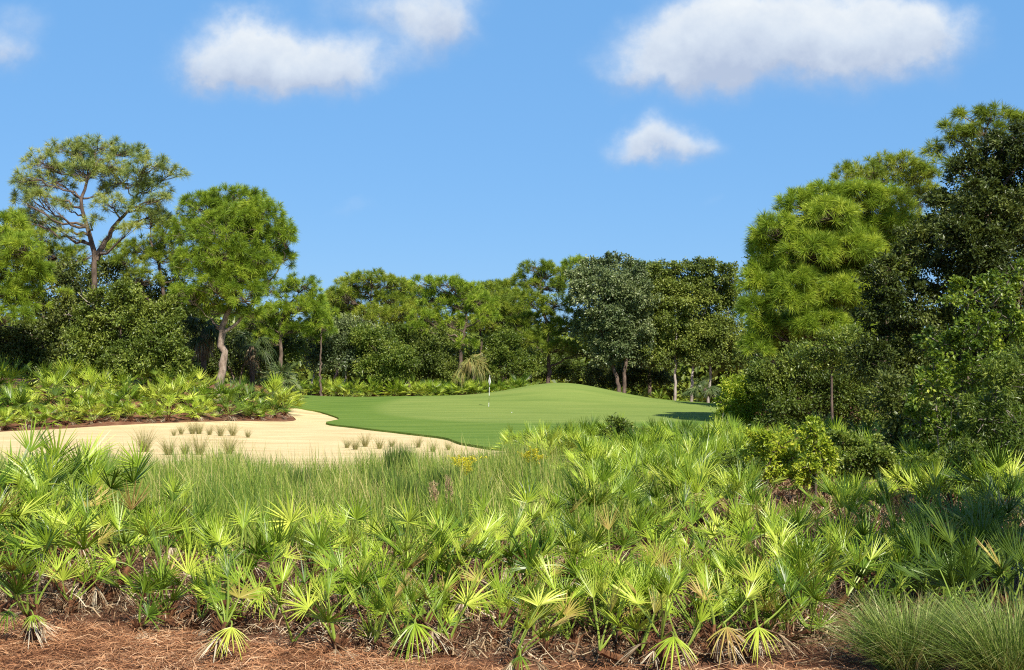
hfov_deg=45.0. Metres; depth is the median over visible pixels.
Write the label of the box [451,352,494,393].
cabbage palm
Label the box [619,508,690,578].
saw palmetto
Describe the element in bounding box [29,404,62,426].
saw palmetto
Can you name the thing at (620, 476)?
saw palmetto
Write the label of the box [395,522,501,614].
saw palmetto
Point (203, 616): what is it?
saw palmetto
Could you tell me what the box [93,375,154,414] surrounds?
saw palmetto
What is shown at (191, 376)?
saw palmetto
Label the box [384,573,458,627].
saw palmetto
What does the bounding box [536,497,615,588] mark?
saw palmetto
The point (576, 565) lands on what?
saw palmetto
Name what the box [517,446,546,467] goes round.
goldenrod
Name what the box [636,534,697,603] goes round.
saw palmetto
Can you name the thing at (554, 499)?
saw palmetto
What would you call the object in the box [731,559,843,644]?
saw palmetto
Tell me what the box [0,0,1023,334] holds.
sky
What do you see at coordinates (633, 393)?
saw palmetto
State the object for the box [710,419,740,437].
saw palmetto
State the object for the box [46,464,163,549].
saw palmetto
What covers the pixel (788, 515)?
saw palmetto
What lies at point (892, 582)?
saw palmetto
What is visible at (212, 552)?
saw palmetto
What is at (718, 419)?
saw palmetto
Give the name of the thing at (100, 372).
saw palmetto
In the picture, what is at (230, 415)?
saw palmetto
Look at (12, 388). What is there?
saw palmetto
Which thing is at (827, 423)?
saw palmetto
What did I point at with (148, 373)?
saw palmetto
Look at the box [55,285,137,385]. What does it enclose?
pine tree
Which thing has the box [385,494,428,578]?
saw palmetto
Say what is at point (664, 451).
saw palmetto
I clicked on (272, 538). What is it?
saw palmetto
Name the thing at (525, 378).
saw palmetto
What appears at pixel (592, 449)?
saw palmetto
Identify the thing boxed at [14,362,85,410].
saw palmetto
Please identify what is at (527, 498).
saw palmetto
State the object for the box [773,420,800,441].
saw palmetto
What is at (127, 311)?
shrub tree
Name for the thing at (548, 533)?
saw palmetto
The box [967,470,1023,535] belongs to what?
saw palmetto
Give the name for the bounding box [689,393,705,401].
saw palmetto
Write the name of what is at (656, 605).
saw palmetto
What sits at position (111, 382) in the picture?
saw palmetto
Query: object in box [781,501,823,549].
saw palmetto
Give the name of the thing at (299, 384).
saw palmetto
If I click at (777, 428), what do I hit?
saw palmetto
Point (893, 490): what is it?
saw palmetto
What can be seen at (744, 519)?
saw palmetto
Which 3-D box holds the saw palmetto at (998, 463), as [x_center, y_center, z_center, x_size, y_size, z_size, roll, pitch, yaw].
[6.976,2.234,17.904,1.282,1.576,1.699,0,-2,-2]
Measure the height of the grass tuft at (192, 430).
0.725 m
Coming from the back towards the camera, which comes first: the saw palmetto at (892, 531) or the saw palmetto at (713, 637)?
the saw palmetto at (892, 531)
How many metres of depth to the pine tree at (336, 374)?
105.80 m
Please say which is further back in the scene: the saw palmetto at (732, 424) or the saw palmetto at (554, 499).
the saw palmetto at (732, 424)
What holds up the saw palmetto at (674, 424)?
on the ground at (706, 662)
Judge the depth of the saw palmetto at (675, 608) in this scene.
10.86 m
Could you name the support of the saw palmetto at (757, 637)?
on the ground at (706, 662)
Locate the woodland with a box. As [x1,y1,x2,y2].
[0,296,1008,404]
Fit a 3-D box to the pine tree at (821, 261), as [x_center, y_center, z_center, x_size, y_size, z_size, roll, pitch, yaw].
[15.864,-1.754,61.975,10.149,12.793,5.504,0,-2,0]
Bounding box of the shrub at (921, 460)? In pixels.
[897,449,1011,503]
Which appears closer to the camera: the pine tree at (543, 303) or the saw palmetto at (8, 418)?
the saw palmetto at (8, 418)
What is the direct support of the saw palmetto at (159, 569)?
on the ground at (706, 662)
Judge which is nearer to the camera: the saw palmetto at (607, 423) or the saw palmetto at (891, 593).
the saw palmetto at (891, 593)
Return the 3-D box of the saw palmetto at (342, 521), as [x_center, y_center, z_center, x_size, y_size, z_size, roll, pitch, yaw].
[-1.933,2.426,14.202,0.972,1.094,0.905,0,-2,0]
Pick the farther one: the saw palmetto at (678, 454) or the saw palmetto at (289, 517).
the saw palmetto at (678, 454)
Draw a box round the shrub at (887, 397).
[849,369,1023,454]
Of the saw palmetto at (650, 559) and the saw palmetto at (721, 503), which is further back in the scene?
the saw palmetto at (721, 503)
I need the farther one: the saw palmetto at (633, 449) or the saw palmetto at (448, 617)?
the saw palmetto at (633, 449)
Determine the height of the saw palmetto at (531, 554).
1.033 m
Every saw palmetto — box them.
[0,356,37,397]
[0,368,15,399]
[0,380,36,414]
[0,381,49,423]
[0,393,13,420]
[0,406,22,430]
[0,407,14,422]
[0,440,92,567]
[0,453,50,576]
[0,465,38,517]
[0,469,84,589]
[0,487,58,581]
[0,502,168,612]
[0,504,60,576]
[0,516,53,600]
[0,516,64,612]
[0,520,40,595]
[0,547,79,640]
[0,550,54,650]
[1,449,68,520]
[1,490,46,505]
[1,499,40,535]
[2,417,99,548]
[3,477,124,574]
[4,388,46,422]
[13,402,47,428]
[13,447,158,566]
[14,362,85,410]
[15,492,79,587]
[20,359,65,398]
[21,423,141,520]
[25,477,187,605]
[28,386,80,420]
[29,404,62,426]
[34,356,104,399]
[34,440,93,519]
[40,551,115,614]
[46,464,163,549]
[46,474,99,559]
[47,398,83,426]
[55,507,117,592]
[61,386,102,419]
[61,399,93,423]
[66,366,120,403]
[73,400,112,423]
[77,505,157,582]
[79,383,135,418]
[83,362,109,393]
[84,535,190,604]
[93,367,148,402]
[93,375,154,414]
[93,558,236,629]
[95,393,131,421]
[109,352,164,392]
[109,505,201,585]
[111,437,197,542]
[112,396,151,420]
[119,539,183,621]
[125,566,200,638]
[128,362,179,390]
[130,365,178,402]
[130,376,179,412]
[131,491,206,590]
[134,399,165,422]
[134,520,246,624]
[139,372,203,412]
[151,394,190,421]
[155,467,215,563]
[156,366,206,405]
[164,492,214,578]
[176,367,228,407]
[178,400,205,419]
[181,382,223,415]
[181,508,249,619]
[189,393,218,420]
[190,552,247,634]
[191,512,252,591]
[192,552,297,638]
[193,551,264,662]
[201,497,305,604]
[203,374,250,415]
[211,392,249,420]
[215,374,266,408]
[221,500,274,579]
[227,534,291,620]
[228,381,273,414]
[231,516,306,592]
[238,401,263,419]
[241,396,274,420]
[251,371,299,410]
[256,393,290,418]
[261,563,358,664]
[263,490,330,581]
[266,388,307,416]
[280,560,353,626]
[285,377,310,394]
[287,555,389,634]
[289,550,401,638]
[293,514,348,599]
[295,380,317,394]
[301,378,324,395]
[301,503,386,582]
[301,518,470,623]
[309,375,340,395]
[312,546,358,625]
[322,377,349,396]
[323,490,400,574]
[332,379,364,396]
[337,378,367,396]
[340,535,423,629]
[344,581,400,651]
[351,377,379,395]
[352,555,440,647]
[354,375,387,396]
[355,524,409,598]
[356,505,506,607]
[358,381,379,396]
[360,583,473,654]
[363,586,450,655]
[367,552,473,636]
[367,570,496,658]
[373,509,470,613]
[374,381,395,396]
[381,378,409,395]
[382,381,405,395]
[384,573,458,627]
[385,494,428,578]
[385,571,458,615]
[388,563,461,665]
[392,543,449,607]
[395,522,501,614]
[400,375,424,395]
[407,384,433,395]
[408,505,499,587]
[409,532,473,606]
[414,378,442,395]
[416,494,494,578]
[418,378,446,395]
[429,379,452,395]
[434,378,462,395]
[442,381,462,395]
[442,501,531,589]
[444,374,477,394]
[445,529,503,621]
[458,377,486,394]
[459,556,566,630]
[462,510,532,607]
[464,488,544,570]
[465,377,493,394]
[476,575,541,651]
[478,379,499,392]
[484,379,510,391]
[484,519,589,596]
[488,378,513,391]
[492,423,531,451]
[492,528,561,611]
[501,372,530,388]
[502,583,576,669]
[503,474,562,562]
[504,573,588,659]
[505,375,527,388]
[506,500,569,580]
[507,477,588,558]
[509,554,597,649]
[513,420,554,454]
[516,564,641,647]
[521,504,643,606]
[523,419,582,462]
[524,422,555,443]
[524,516,615,583]
[530,418,587,462]
[535,556,596,641]
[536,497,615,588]
[537,579,606,635]
[542,420,587,456]
[543,420,599,461]
[544,457,651,544]
[551,427,633,478]
[552,547,658,635]
[553,531,604,599]
[556,433,624,474]
[564,561,653,646]
[565,430,609,467]
[568,454,638,500]
[570,420,604,454]
[570,442,625,463]
[572,446,642,497]
[574,414,608,433]
[574,523,638,597]
[574,559,674,667]
[574,563,716,634]
[576,561,669,643]
[581,548,691,627]
[582,440,655,490]
[586,547,656,614]
[590,426,635,464]
[591,578,657,660]
[593,413,625,433]
[597,577,728,665]
[601,432,650,453]
[602,541,721,623]
[604,424,670,456]
[606,427,647,445]
[608,477,674,551]
[609,447,692,501]
[611,563,698,669]
[617,502,689,574]
[619,434,662,448]
[619,434,670,487]
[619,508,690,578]
[620,421,688,447]
[621,545,690,622]
[625,498,683,554]
[628,389,646,396]
[628,438,686,463]
[633,431,666,447]
[633,533,698,609]
[634,480,719,551]
[636,389,656,398]
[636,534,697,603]
[639,436,697,495]
[640,416,667,430]
[640,420,673,441]
[642,418,671,434]
[642,434,681,455]
[647,416,695,445]
[648,449,723,523]
[649,388,668,399]
[649,563,765,647]
[651,494,763,588]
[652,435,717,489]
[652,446,722,493]
[654,440,717,493]
[654,562,746,642]
[655,417,695,437]
[655,548,723,615]
[658,419,695,448]
[662,419,722,451]
[662,422,729,467]
[663,451,738,529]
[665,432,740,493]
[668,417,701,437]
[669,492,771,574]
[675,550,768,668]
[676,390,695,401]
[680,432,737,478]
[684,424,718,449]
[684,527,745,592]
[687,548,835,635]
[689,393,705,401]
[690,418,727,433]
[692,421,743,456]
[692,540,754,614]
[694,560,806,648]
[699,414,745,436]
[699,459,768,534]
[699,499,756,553]
[700,564,765,628]
[706,581,785,651]
[709,428,762,470]
[710,414,765,434]
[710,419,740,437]
[710,508,808,556]
[712,538,857,626]
[714,428,751,453]
[714,552,817,622]
[715,538,828,618]
[718,451,785,515]
[720,509,793,587]
[726,495,806,566]
[728,423,757,445]
[728,428,750,447]
[731,554,816,664]
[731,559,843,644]
[733,480,773,564]
[736,446,813,492]
[744,434,809,490]
[747,488,835,590]
[748,421,797,446]
[748,541,834,604]
[754,557,839,629]
[759,491,823,563]
[760,517,893,623]
[765,423,795,440]
[766,523,849,618]
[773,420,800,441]
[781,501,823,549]
[791,561,838,639]
[792,418,831,437]
[793,425,839,480]
[796,468,869,544]
[798,416,844,440]
[798,430,859,489]
[799,418,843,428]
[809,469,877,533]
[809,497,883,581]
[812,409,841,430]
[812,550,853,616]
[813,508,871,590]
[820,450,879,482]
[822,510,953,602]
[822,513,905,562]
[824,523,942,610]
[828,475,930,546]
[834,558,910,626]
[839,536,881,615]
[840,414,877,437]
[842,446,901,487]
[842,528,979,619]
[843,472,904,523]
[848,427,880,477]
[858,417,899,440]
[861,506,963,595]
[863,428,905,481]
[869,468,942,520]
[876,561,986,617]
[878,541,940,610]
[879,452,927,514]
[879,489,989,608]
[881,436,950,490]
[884,498,960,566]
[886,432,944,475]
[886,542,1022,622]
[894,456,975,525]
[897,518,1023,620]
[898,523,966,584]
[901,508,1023,624]
[902,484,1023,584]
[903,445,944,500]
[912,508,963,582]
[916,444,968,508]
[917,482,1023,609]
[924,477,1020,588]
[927,496,1010,584]
[940,436,1023,505]
[946,453,985,502]
[946,476,1023,554]
[957,451,1022,501]
[959,467,1023,540]
[964,519,1023,562]
[965,495,1023,565]
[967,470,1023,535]
[975,525,1023,632]
[992,490,1023,597]
[992,500,1023,537]
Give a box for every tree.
[0,208,56,326]
[0,279,81,390]
[1,205,132,379]
[5,131,193,366]
[17,251,203,353]
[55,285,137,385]
[58,275,197,390]
[107,203,196,375]
[163,182,299,400]
[184,312,311,386]
[239,271,329,378]
[295,311,392,396]
[302,299,341,395]
[311,292,375,393]
[325,267,417,395]
[344,319,420,394]
[364,320,422,383]
[377,278,435,395]
[400,322,463,383]
[403,272,503,391]
[411,325,465,388]
[449,279,533,393]
[475,322,549,383]
[479,277,528,381]
[479,342,595,383]
[497,257,595,382]
[553,253,672,396]
[563,250,663,392]
[571,357,683,393]
[633,255,750,402]
[726,242,933,372]
[731,175,921,407]
[786,320,871,421]
[827,148,946,364]
[830,115,1023,442]
[917,98,1023,321]
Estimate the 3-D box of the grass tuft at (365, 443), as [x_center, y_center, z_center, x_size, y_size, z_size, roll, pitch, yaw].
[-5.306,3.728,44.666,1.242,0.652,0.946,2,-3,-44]
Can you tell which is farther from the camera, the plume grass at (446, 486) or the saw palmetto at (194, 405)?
the saw palmetto at (194, 405)
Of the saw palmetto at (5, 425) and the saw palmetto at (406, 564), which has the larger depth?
the saw palmetto at (5, 425)
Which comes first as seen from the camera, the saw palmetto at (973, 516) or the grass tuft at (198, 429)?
the saw palmetto at (973, 516)
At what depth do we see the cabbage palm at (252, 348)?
75.68 m
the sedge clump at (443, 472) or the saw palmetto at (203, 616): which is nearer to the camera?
the saw palmetto at (203, 616)
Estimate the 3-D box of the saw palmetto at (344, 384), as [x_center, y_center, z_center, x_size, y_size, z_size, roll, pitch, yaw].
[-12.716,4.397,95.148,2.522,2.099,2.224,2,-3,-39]
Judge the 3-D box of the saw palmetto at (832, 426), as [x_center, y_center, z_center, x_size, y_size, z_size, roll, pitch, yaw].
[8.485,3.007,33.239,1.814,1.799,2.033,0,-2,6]
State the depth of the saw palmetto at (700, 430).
31.54 m
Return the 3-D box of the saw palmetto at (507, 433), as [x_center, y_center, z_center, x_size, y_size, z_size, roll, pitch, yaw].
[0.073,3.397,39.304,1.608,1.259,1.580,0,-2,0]
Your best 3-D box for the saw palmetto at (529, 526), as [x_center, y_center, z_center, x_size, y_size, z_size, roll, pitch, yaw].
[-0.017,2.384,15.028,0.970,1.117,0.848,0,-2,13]
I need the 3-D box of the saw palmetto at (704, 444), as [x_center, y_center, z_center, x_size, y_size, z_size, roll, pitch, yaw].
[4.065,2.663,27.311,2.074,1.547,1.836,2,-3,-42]
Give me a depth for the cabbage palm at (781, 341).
62.51 m
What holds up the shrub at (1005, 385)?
on the ground at (706, 662)
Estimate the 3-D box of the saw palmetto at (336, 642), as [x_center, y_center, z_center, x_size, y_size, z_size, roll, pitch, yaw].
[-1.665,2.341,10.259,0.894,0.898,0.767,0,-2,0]
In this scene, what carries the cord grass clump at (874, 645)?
on the ground at (706, 662)
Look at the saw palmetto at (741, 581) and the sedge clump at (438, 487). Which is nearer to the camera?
the saw palmetto at (741, 581)
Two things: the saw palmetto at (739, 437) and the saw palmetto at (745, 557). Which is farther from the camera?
the saw palmetto at (739, 437)
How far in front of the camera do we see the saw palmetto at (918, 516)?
12.51 m
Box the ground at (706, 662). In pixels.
[0,378,1023,669]
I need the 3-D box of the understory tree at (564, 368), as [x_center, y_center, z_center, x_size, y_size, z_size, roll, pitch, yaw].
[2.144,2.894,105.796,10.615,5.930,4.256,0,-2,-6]
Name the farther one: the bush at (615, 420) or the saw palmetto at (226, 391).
the saw palmetto at (226, 391)
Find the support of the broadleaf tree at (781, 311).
on the ground at (706, 662)
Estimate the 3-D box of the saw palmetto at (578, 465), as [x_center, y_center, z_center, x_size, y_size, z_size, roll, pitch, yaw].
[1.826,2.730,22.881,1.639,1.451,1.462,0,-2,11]
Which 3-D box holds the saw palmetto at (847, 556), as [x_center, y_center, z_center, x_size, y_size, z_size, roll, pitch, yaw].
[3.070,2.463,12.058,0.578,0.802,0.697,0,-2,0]
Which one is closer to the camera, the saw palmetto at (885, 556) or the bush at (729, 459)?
the saw palmetto at (885, 556)
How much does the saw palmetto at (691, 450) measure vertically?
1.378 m
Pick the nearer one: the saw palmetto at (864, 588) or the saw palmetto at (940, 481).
the saw palmetto at (864, 588)
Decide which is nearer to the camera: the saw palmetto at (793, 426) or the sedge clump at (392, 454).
the sedge clump at (392, 454)
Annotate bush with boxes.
[597,412,651,442]
[709,366,774,430]
[709,445,763,502]
[735,423,808,499]
[790,415,839,506]
[822,429,902,489]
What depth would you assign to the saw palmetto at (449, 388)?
95.01 m
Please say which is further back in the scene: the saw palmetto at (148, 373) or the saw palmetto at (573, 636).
the saw palmetto at (148, 373)
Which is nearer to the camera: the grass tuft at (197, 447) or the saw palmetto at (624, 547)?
the saw palmetto at (624, 547)
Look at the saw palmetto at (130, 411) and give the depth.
60.11 m
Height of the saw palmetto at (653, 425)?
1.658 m
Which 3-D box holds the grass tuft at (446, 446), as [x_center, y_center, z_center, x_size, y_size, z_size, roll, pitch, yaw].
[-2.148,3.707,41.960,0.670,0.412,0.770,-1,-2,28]
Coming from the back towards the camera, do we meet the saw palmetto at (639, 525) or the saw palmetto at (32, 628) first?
the saw palmetto at (639, 525)
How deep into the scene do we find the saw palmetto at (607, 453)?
26.91 m
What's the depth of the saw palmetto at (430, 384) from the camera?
94.47 m
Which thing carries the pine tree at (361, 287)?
on the ground at (706, 662)
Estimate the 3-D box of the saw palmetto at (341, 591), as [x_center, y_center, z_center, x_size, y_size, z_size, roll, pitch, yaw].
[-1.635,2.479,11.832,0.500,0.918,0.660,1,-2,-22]
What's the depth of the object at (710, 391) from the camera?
91.73 m
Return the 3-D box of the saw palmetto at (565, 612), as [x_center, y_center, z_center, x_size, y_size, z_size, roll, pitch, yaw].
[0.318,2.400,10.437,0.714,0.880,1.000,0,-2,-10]
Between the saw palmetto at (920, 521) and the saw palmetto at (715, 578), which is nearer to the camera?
the saw palmetto at (715, 578)
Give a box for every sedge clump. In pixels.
[287,463,316,494]
[365,464,402,501]
[381,441,411,477]
[384,471,423,512]
[421,479,445,511]
[423,463,459,492]
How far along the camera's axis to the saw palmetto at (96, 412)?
59.56 m
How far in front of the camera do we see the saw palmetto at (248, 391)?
66.34 m
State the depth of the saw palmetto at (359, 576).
11.13 m
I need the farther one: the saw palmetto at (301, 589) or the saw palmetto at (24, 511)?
the saw palmetto at (24, 511)
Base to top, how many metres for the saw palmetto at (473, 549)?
1.121 m
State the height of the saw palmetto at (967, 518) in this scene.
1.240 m
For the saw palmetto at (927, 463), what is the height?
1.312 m
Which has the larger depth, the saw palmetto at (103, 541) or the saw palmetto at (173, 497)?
the saw palmetto at (173, 497)
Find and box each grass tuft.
[129,423,161,451]
[145,436,183,454]
[175,436,193,453]
[177,423,187,434]
[185,420,201,433]
[186,433,211,454]
[190,419,207,433]
[204,424,214,434]
[213,423,229,435]
[213,429,241,453]
[222,419,239,435]
[340,437,358,447]
[350,438,361,449]
[357,431,371,446]
[373,436,389,448]
[410,434,424,447]
[426,440,439,450]
[444,440,452,449]
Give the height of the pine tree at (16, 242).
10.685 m
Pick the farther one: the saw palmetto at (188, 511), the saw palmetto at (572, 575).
the saw palmetto at (188, 511)
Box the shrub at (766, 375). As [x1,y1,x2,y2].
[740,336,901,431]
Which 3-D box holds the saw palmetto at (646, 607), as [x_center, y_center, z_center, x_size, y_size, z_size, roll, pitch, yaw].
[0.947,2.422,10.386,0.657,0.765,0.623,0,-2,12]
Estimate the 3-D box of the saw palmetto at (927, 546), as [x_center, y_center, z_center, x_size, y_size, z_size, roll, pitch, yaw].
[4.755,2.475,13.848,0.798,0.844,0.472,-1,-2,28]
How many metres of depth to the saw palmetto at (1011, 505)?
14.18 m
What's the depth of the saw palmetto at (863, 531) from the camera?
12.62 m
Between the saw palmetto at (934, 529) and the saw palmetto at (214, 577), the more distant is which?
the saw palmetto at (934, 529)
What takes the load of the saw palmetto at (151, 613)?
on the ground at (706, 662)
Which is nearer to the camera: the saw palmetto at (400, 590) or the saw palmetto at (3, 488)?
the saw palmetto at (400, 590)
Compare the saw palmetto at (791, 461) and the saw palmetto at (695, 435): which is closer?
the saw palmetto at (791, 461)
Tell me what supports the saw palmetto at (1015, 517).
on the ground at (706, 662)
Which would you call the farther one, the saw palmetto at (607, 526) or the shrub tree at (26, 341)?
the shrub tree at (26, 341)
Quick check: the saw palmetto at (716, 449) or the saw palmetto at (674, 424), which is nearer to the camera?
the saw palmetto at (716, 449)
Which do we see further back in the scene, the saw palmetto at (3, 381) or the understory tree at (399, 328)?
the understory tree at (399, 328)
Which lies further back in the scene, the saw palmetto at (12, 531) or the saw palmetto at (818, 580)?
the saw palmetto at (12, 531)
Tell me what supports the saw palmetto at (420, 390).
on the ground at (706, 662)
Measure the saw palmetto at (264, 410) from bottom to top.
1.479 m
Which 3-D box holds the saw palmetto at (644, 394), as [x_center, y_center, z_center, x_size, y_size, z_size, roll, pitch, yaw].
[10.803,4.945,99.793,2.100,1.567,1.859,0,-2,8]
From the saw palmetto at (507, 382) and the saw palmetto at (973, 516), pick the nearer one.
the saw palmetto at (973, 516)
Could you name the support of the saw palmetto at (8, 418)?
on the ground at (706, 662)
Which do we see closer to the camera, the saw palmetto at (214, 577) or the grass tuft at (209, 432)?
the saw palmetto at (214, 577)
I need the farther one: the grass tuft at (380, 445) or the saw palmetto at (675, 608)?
the grass tuft at (380, 445)
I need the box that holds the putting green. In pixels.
[269,383,718,454]
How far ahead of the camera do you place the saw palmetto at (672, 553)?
12.45 m
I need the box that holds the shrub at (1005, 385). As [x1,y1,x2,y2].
[933,340,1023,517]
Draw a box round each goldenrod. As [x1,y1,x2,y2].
[447,455,486,484]
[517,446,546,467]
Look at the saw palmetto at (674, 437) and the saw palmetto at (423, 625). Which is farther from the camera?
the saw palmetto at (674, 437)
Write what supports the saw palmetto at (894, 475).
on the ground at (706, 662)
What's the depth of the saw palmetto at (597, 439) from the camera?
30.31 m
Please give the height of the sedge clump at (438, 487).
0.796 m
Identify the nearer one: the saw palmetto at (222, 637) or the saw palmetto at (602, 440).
the saw palmetto at (222, 637)
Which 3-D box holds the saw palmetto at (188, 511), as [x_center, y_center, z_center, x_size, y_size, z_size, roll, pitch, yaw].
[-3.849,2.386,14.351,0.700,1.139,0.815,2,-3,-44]
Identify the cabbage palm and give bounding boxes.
[180,315,231,384]
[230,330,280,391]
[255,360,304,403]
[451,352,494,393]
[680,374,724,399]
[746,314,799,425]
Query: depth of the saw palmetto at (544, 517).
14.38 m
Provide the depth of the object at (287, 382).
75.66 m
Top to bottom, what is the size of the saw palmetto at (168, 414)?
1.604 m
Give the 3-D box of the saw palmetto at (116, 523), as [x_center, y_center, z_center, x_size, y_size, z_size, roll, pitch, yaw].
[-4.158,2.178,12.759,1.655,1.437,0.864,0,-2,0]
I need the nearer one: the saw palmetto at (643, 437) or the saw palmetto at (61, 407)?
the saw palmetto at (643, 437)
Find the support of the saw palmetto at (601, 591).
on the ground at (706, 662)
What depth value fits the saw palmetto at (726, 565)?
11.89 m
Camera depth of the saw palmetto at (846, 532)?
13.51 m
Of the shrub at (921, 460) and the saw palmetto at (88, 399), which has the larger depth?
the saw palmetto at (88, 399)
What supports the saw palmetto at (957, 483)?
on the ground at (706, 662)
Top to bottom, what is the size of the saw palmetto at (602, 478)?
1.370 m
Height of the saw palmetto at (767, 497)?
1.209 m
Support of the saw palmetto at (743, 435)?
on the ground at (706, 662)
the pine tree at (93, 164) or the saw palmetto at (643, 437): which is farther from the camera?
the pine tree at (93, 164)
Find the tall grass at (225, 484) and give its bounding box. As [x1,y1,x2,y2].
[0,424,725,560]
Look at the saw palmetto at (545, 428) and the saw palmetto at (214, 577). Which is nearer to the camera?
the saw palmetto at (214, 577)
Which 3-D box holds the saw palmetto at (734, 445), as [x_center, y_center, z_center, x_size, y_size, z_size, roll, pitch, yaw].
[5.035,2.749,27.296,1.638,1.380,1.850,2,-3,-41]
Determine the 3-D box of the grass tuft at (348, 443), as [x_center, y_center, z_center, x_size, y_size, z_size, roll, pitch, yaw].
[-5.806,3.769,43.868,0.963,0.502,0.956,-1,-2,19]
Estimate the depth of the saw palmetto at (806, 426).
35.32 m
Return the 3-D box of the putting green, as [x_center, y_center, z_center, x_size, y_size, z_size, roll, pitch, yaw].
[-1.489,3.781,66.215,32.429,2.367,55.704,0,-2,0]
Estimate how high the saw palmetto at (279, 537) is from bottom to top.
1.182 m
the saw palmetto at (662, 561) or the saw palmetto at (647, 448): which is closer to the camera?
the saw palmetto at (662, 561)
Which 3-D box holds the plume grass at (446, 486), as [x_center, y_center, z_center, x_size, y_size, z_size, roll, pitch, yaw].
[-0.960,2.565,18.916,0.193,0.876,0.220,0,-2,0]
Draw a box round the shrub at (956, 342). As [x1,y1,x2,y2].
[898,256,1023,458]
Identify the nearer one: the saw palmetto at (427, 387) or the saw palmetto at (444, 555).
the saw palmetto at (444, 555)
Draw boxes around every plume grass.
[427,481,439,507]
[444,475,453,503]
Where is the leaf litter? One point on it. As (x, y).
(792, 494)
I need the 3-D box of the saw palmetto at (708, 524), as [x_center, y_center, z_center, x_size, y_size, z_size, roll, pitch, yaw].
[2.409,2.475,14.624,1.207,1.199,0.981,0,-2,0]
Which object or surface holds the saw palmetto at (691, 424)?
on the ground at (706, 662)
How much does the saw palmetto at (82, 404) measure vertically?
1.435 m
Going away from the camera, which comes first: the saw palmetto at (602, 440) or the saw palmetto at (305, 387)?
the saw palmetto at (602, 440)
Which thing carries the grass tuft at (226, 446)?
on the bunker sand
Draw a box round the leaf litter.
[0,476,1023,667]
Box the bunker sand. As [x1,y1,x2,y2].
[0,409,504,472]
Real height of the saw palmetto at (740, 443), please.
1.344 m
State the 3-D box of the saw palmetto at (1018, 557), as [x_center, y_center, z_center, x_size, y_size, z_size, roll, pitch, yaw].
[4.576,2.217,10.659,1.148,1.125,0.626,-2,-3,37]
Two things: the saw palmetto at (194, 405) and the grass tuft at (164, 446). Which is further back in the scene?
the saw palmetto at (194, 405)
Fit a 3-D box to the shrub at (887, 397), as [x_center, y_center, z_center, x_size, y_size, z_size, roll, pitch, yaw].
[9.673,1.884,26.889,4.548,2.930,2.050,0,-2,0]
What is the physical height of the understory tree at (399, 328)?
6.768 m
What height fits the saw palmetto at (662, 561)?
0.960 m
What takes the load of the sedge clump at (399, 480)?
on the ground at (706, 662)
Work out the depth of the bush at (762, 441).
22.43 m
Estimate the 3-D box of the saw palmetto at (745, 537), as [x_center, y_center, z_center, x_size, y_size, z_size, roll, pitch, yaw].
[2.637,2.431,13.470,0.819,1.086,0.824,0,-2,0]
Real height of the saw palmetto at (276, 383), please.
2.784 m
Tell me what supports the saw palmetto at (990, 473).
on the ground at (706, 662)
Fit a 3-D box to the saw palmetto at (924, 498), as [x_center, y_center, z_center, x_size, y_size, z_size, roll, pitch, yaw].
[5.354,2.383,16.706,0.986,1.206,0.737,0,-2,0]
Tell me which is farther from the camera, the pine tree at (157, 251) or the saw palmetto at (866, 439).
the pine tree at (157, 251)
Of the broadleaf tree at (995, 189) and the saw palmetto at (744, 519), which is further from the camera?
the broadleaf tree at (995, 189)
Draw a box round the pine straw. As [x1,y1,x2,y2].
[0,613,962,669]
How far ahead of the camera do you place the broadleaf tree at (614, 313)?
95.38 m
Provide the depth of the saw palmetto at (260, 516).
14.25 m
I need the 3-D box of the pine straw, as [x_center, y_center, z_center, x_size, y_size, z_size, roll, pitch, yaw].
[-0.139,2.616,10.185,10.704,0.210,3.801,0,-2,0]
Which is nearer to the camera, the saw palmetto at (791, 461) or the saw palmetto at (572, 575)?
the saw palmetto at (572, 575)
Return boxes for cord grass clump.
[746,582,1015,669]
[799,577,1023,669]
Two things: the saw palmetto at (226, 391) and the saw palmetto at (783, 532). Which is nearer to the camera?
the saw palmetto at (783, 532)
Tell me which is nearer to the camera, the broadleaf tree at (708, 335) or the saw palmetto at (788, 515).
the saw palmetto at (788, 515)
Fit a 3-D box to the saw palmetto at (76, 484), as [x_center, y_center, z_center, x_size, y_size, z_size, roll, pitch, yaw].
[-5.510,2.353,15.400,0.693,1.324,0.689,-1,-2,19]
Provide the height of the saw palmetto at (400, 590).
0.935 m
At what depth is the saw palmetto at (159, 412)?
60.16 m
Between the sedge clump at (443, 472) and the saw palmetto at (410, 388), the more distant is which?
the saw palmetto at (410, 388)
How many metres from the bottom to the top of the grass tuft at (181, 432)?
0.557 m
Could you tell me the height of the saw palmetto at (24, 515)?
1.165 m
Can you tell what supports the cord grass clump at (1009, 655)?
on the ground at (706, 662)
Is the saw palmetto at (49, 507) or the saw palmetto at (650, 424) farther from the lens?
the saw palmetto at (650, 424)
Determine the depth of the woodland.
116.43 m
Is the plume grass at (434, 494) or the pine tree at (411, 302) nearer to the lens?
the plume grass at (434, 494)
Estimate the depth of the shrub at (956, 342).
23.62 m
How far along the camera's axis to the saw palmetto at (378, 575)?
11.03 m
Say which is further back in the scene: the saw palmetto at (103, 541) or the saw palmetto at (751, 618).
the saw palmetto at (103, 541)
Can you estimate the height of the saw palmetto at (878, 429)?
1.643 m
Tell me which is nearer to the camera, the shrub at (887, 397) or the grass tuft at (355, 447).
the shrub at (887, 397)
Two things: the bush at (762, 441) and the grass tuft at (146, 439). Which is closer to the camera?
the bush at (762, 441)
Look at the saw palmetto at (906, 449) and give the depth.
25.33 m
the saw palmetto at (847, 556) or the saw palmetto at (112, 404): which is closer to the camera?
the saw palmetto at (847, 556)
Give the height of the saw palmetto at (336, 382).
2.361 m
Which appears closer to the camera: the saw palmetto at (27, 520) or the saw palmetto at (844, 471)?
the saw palmetto at (27, 520)

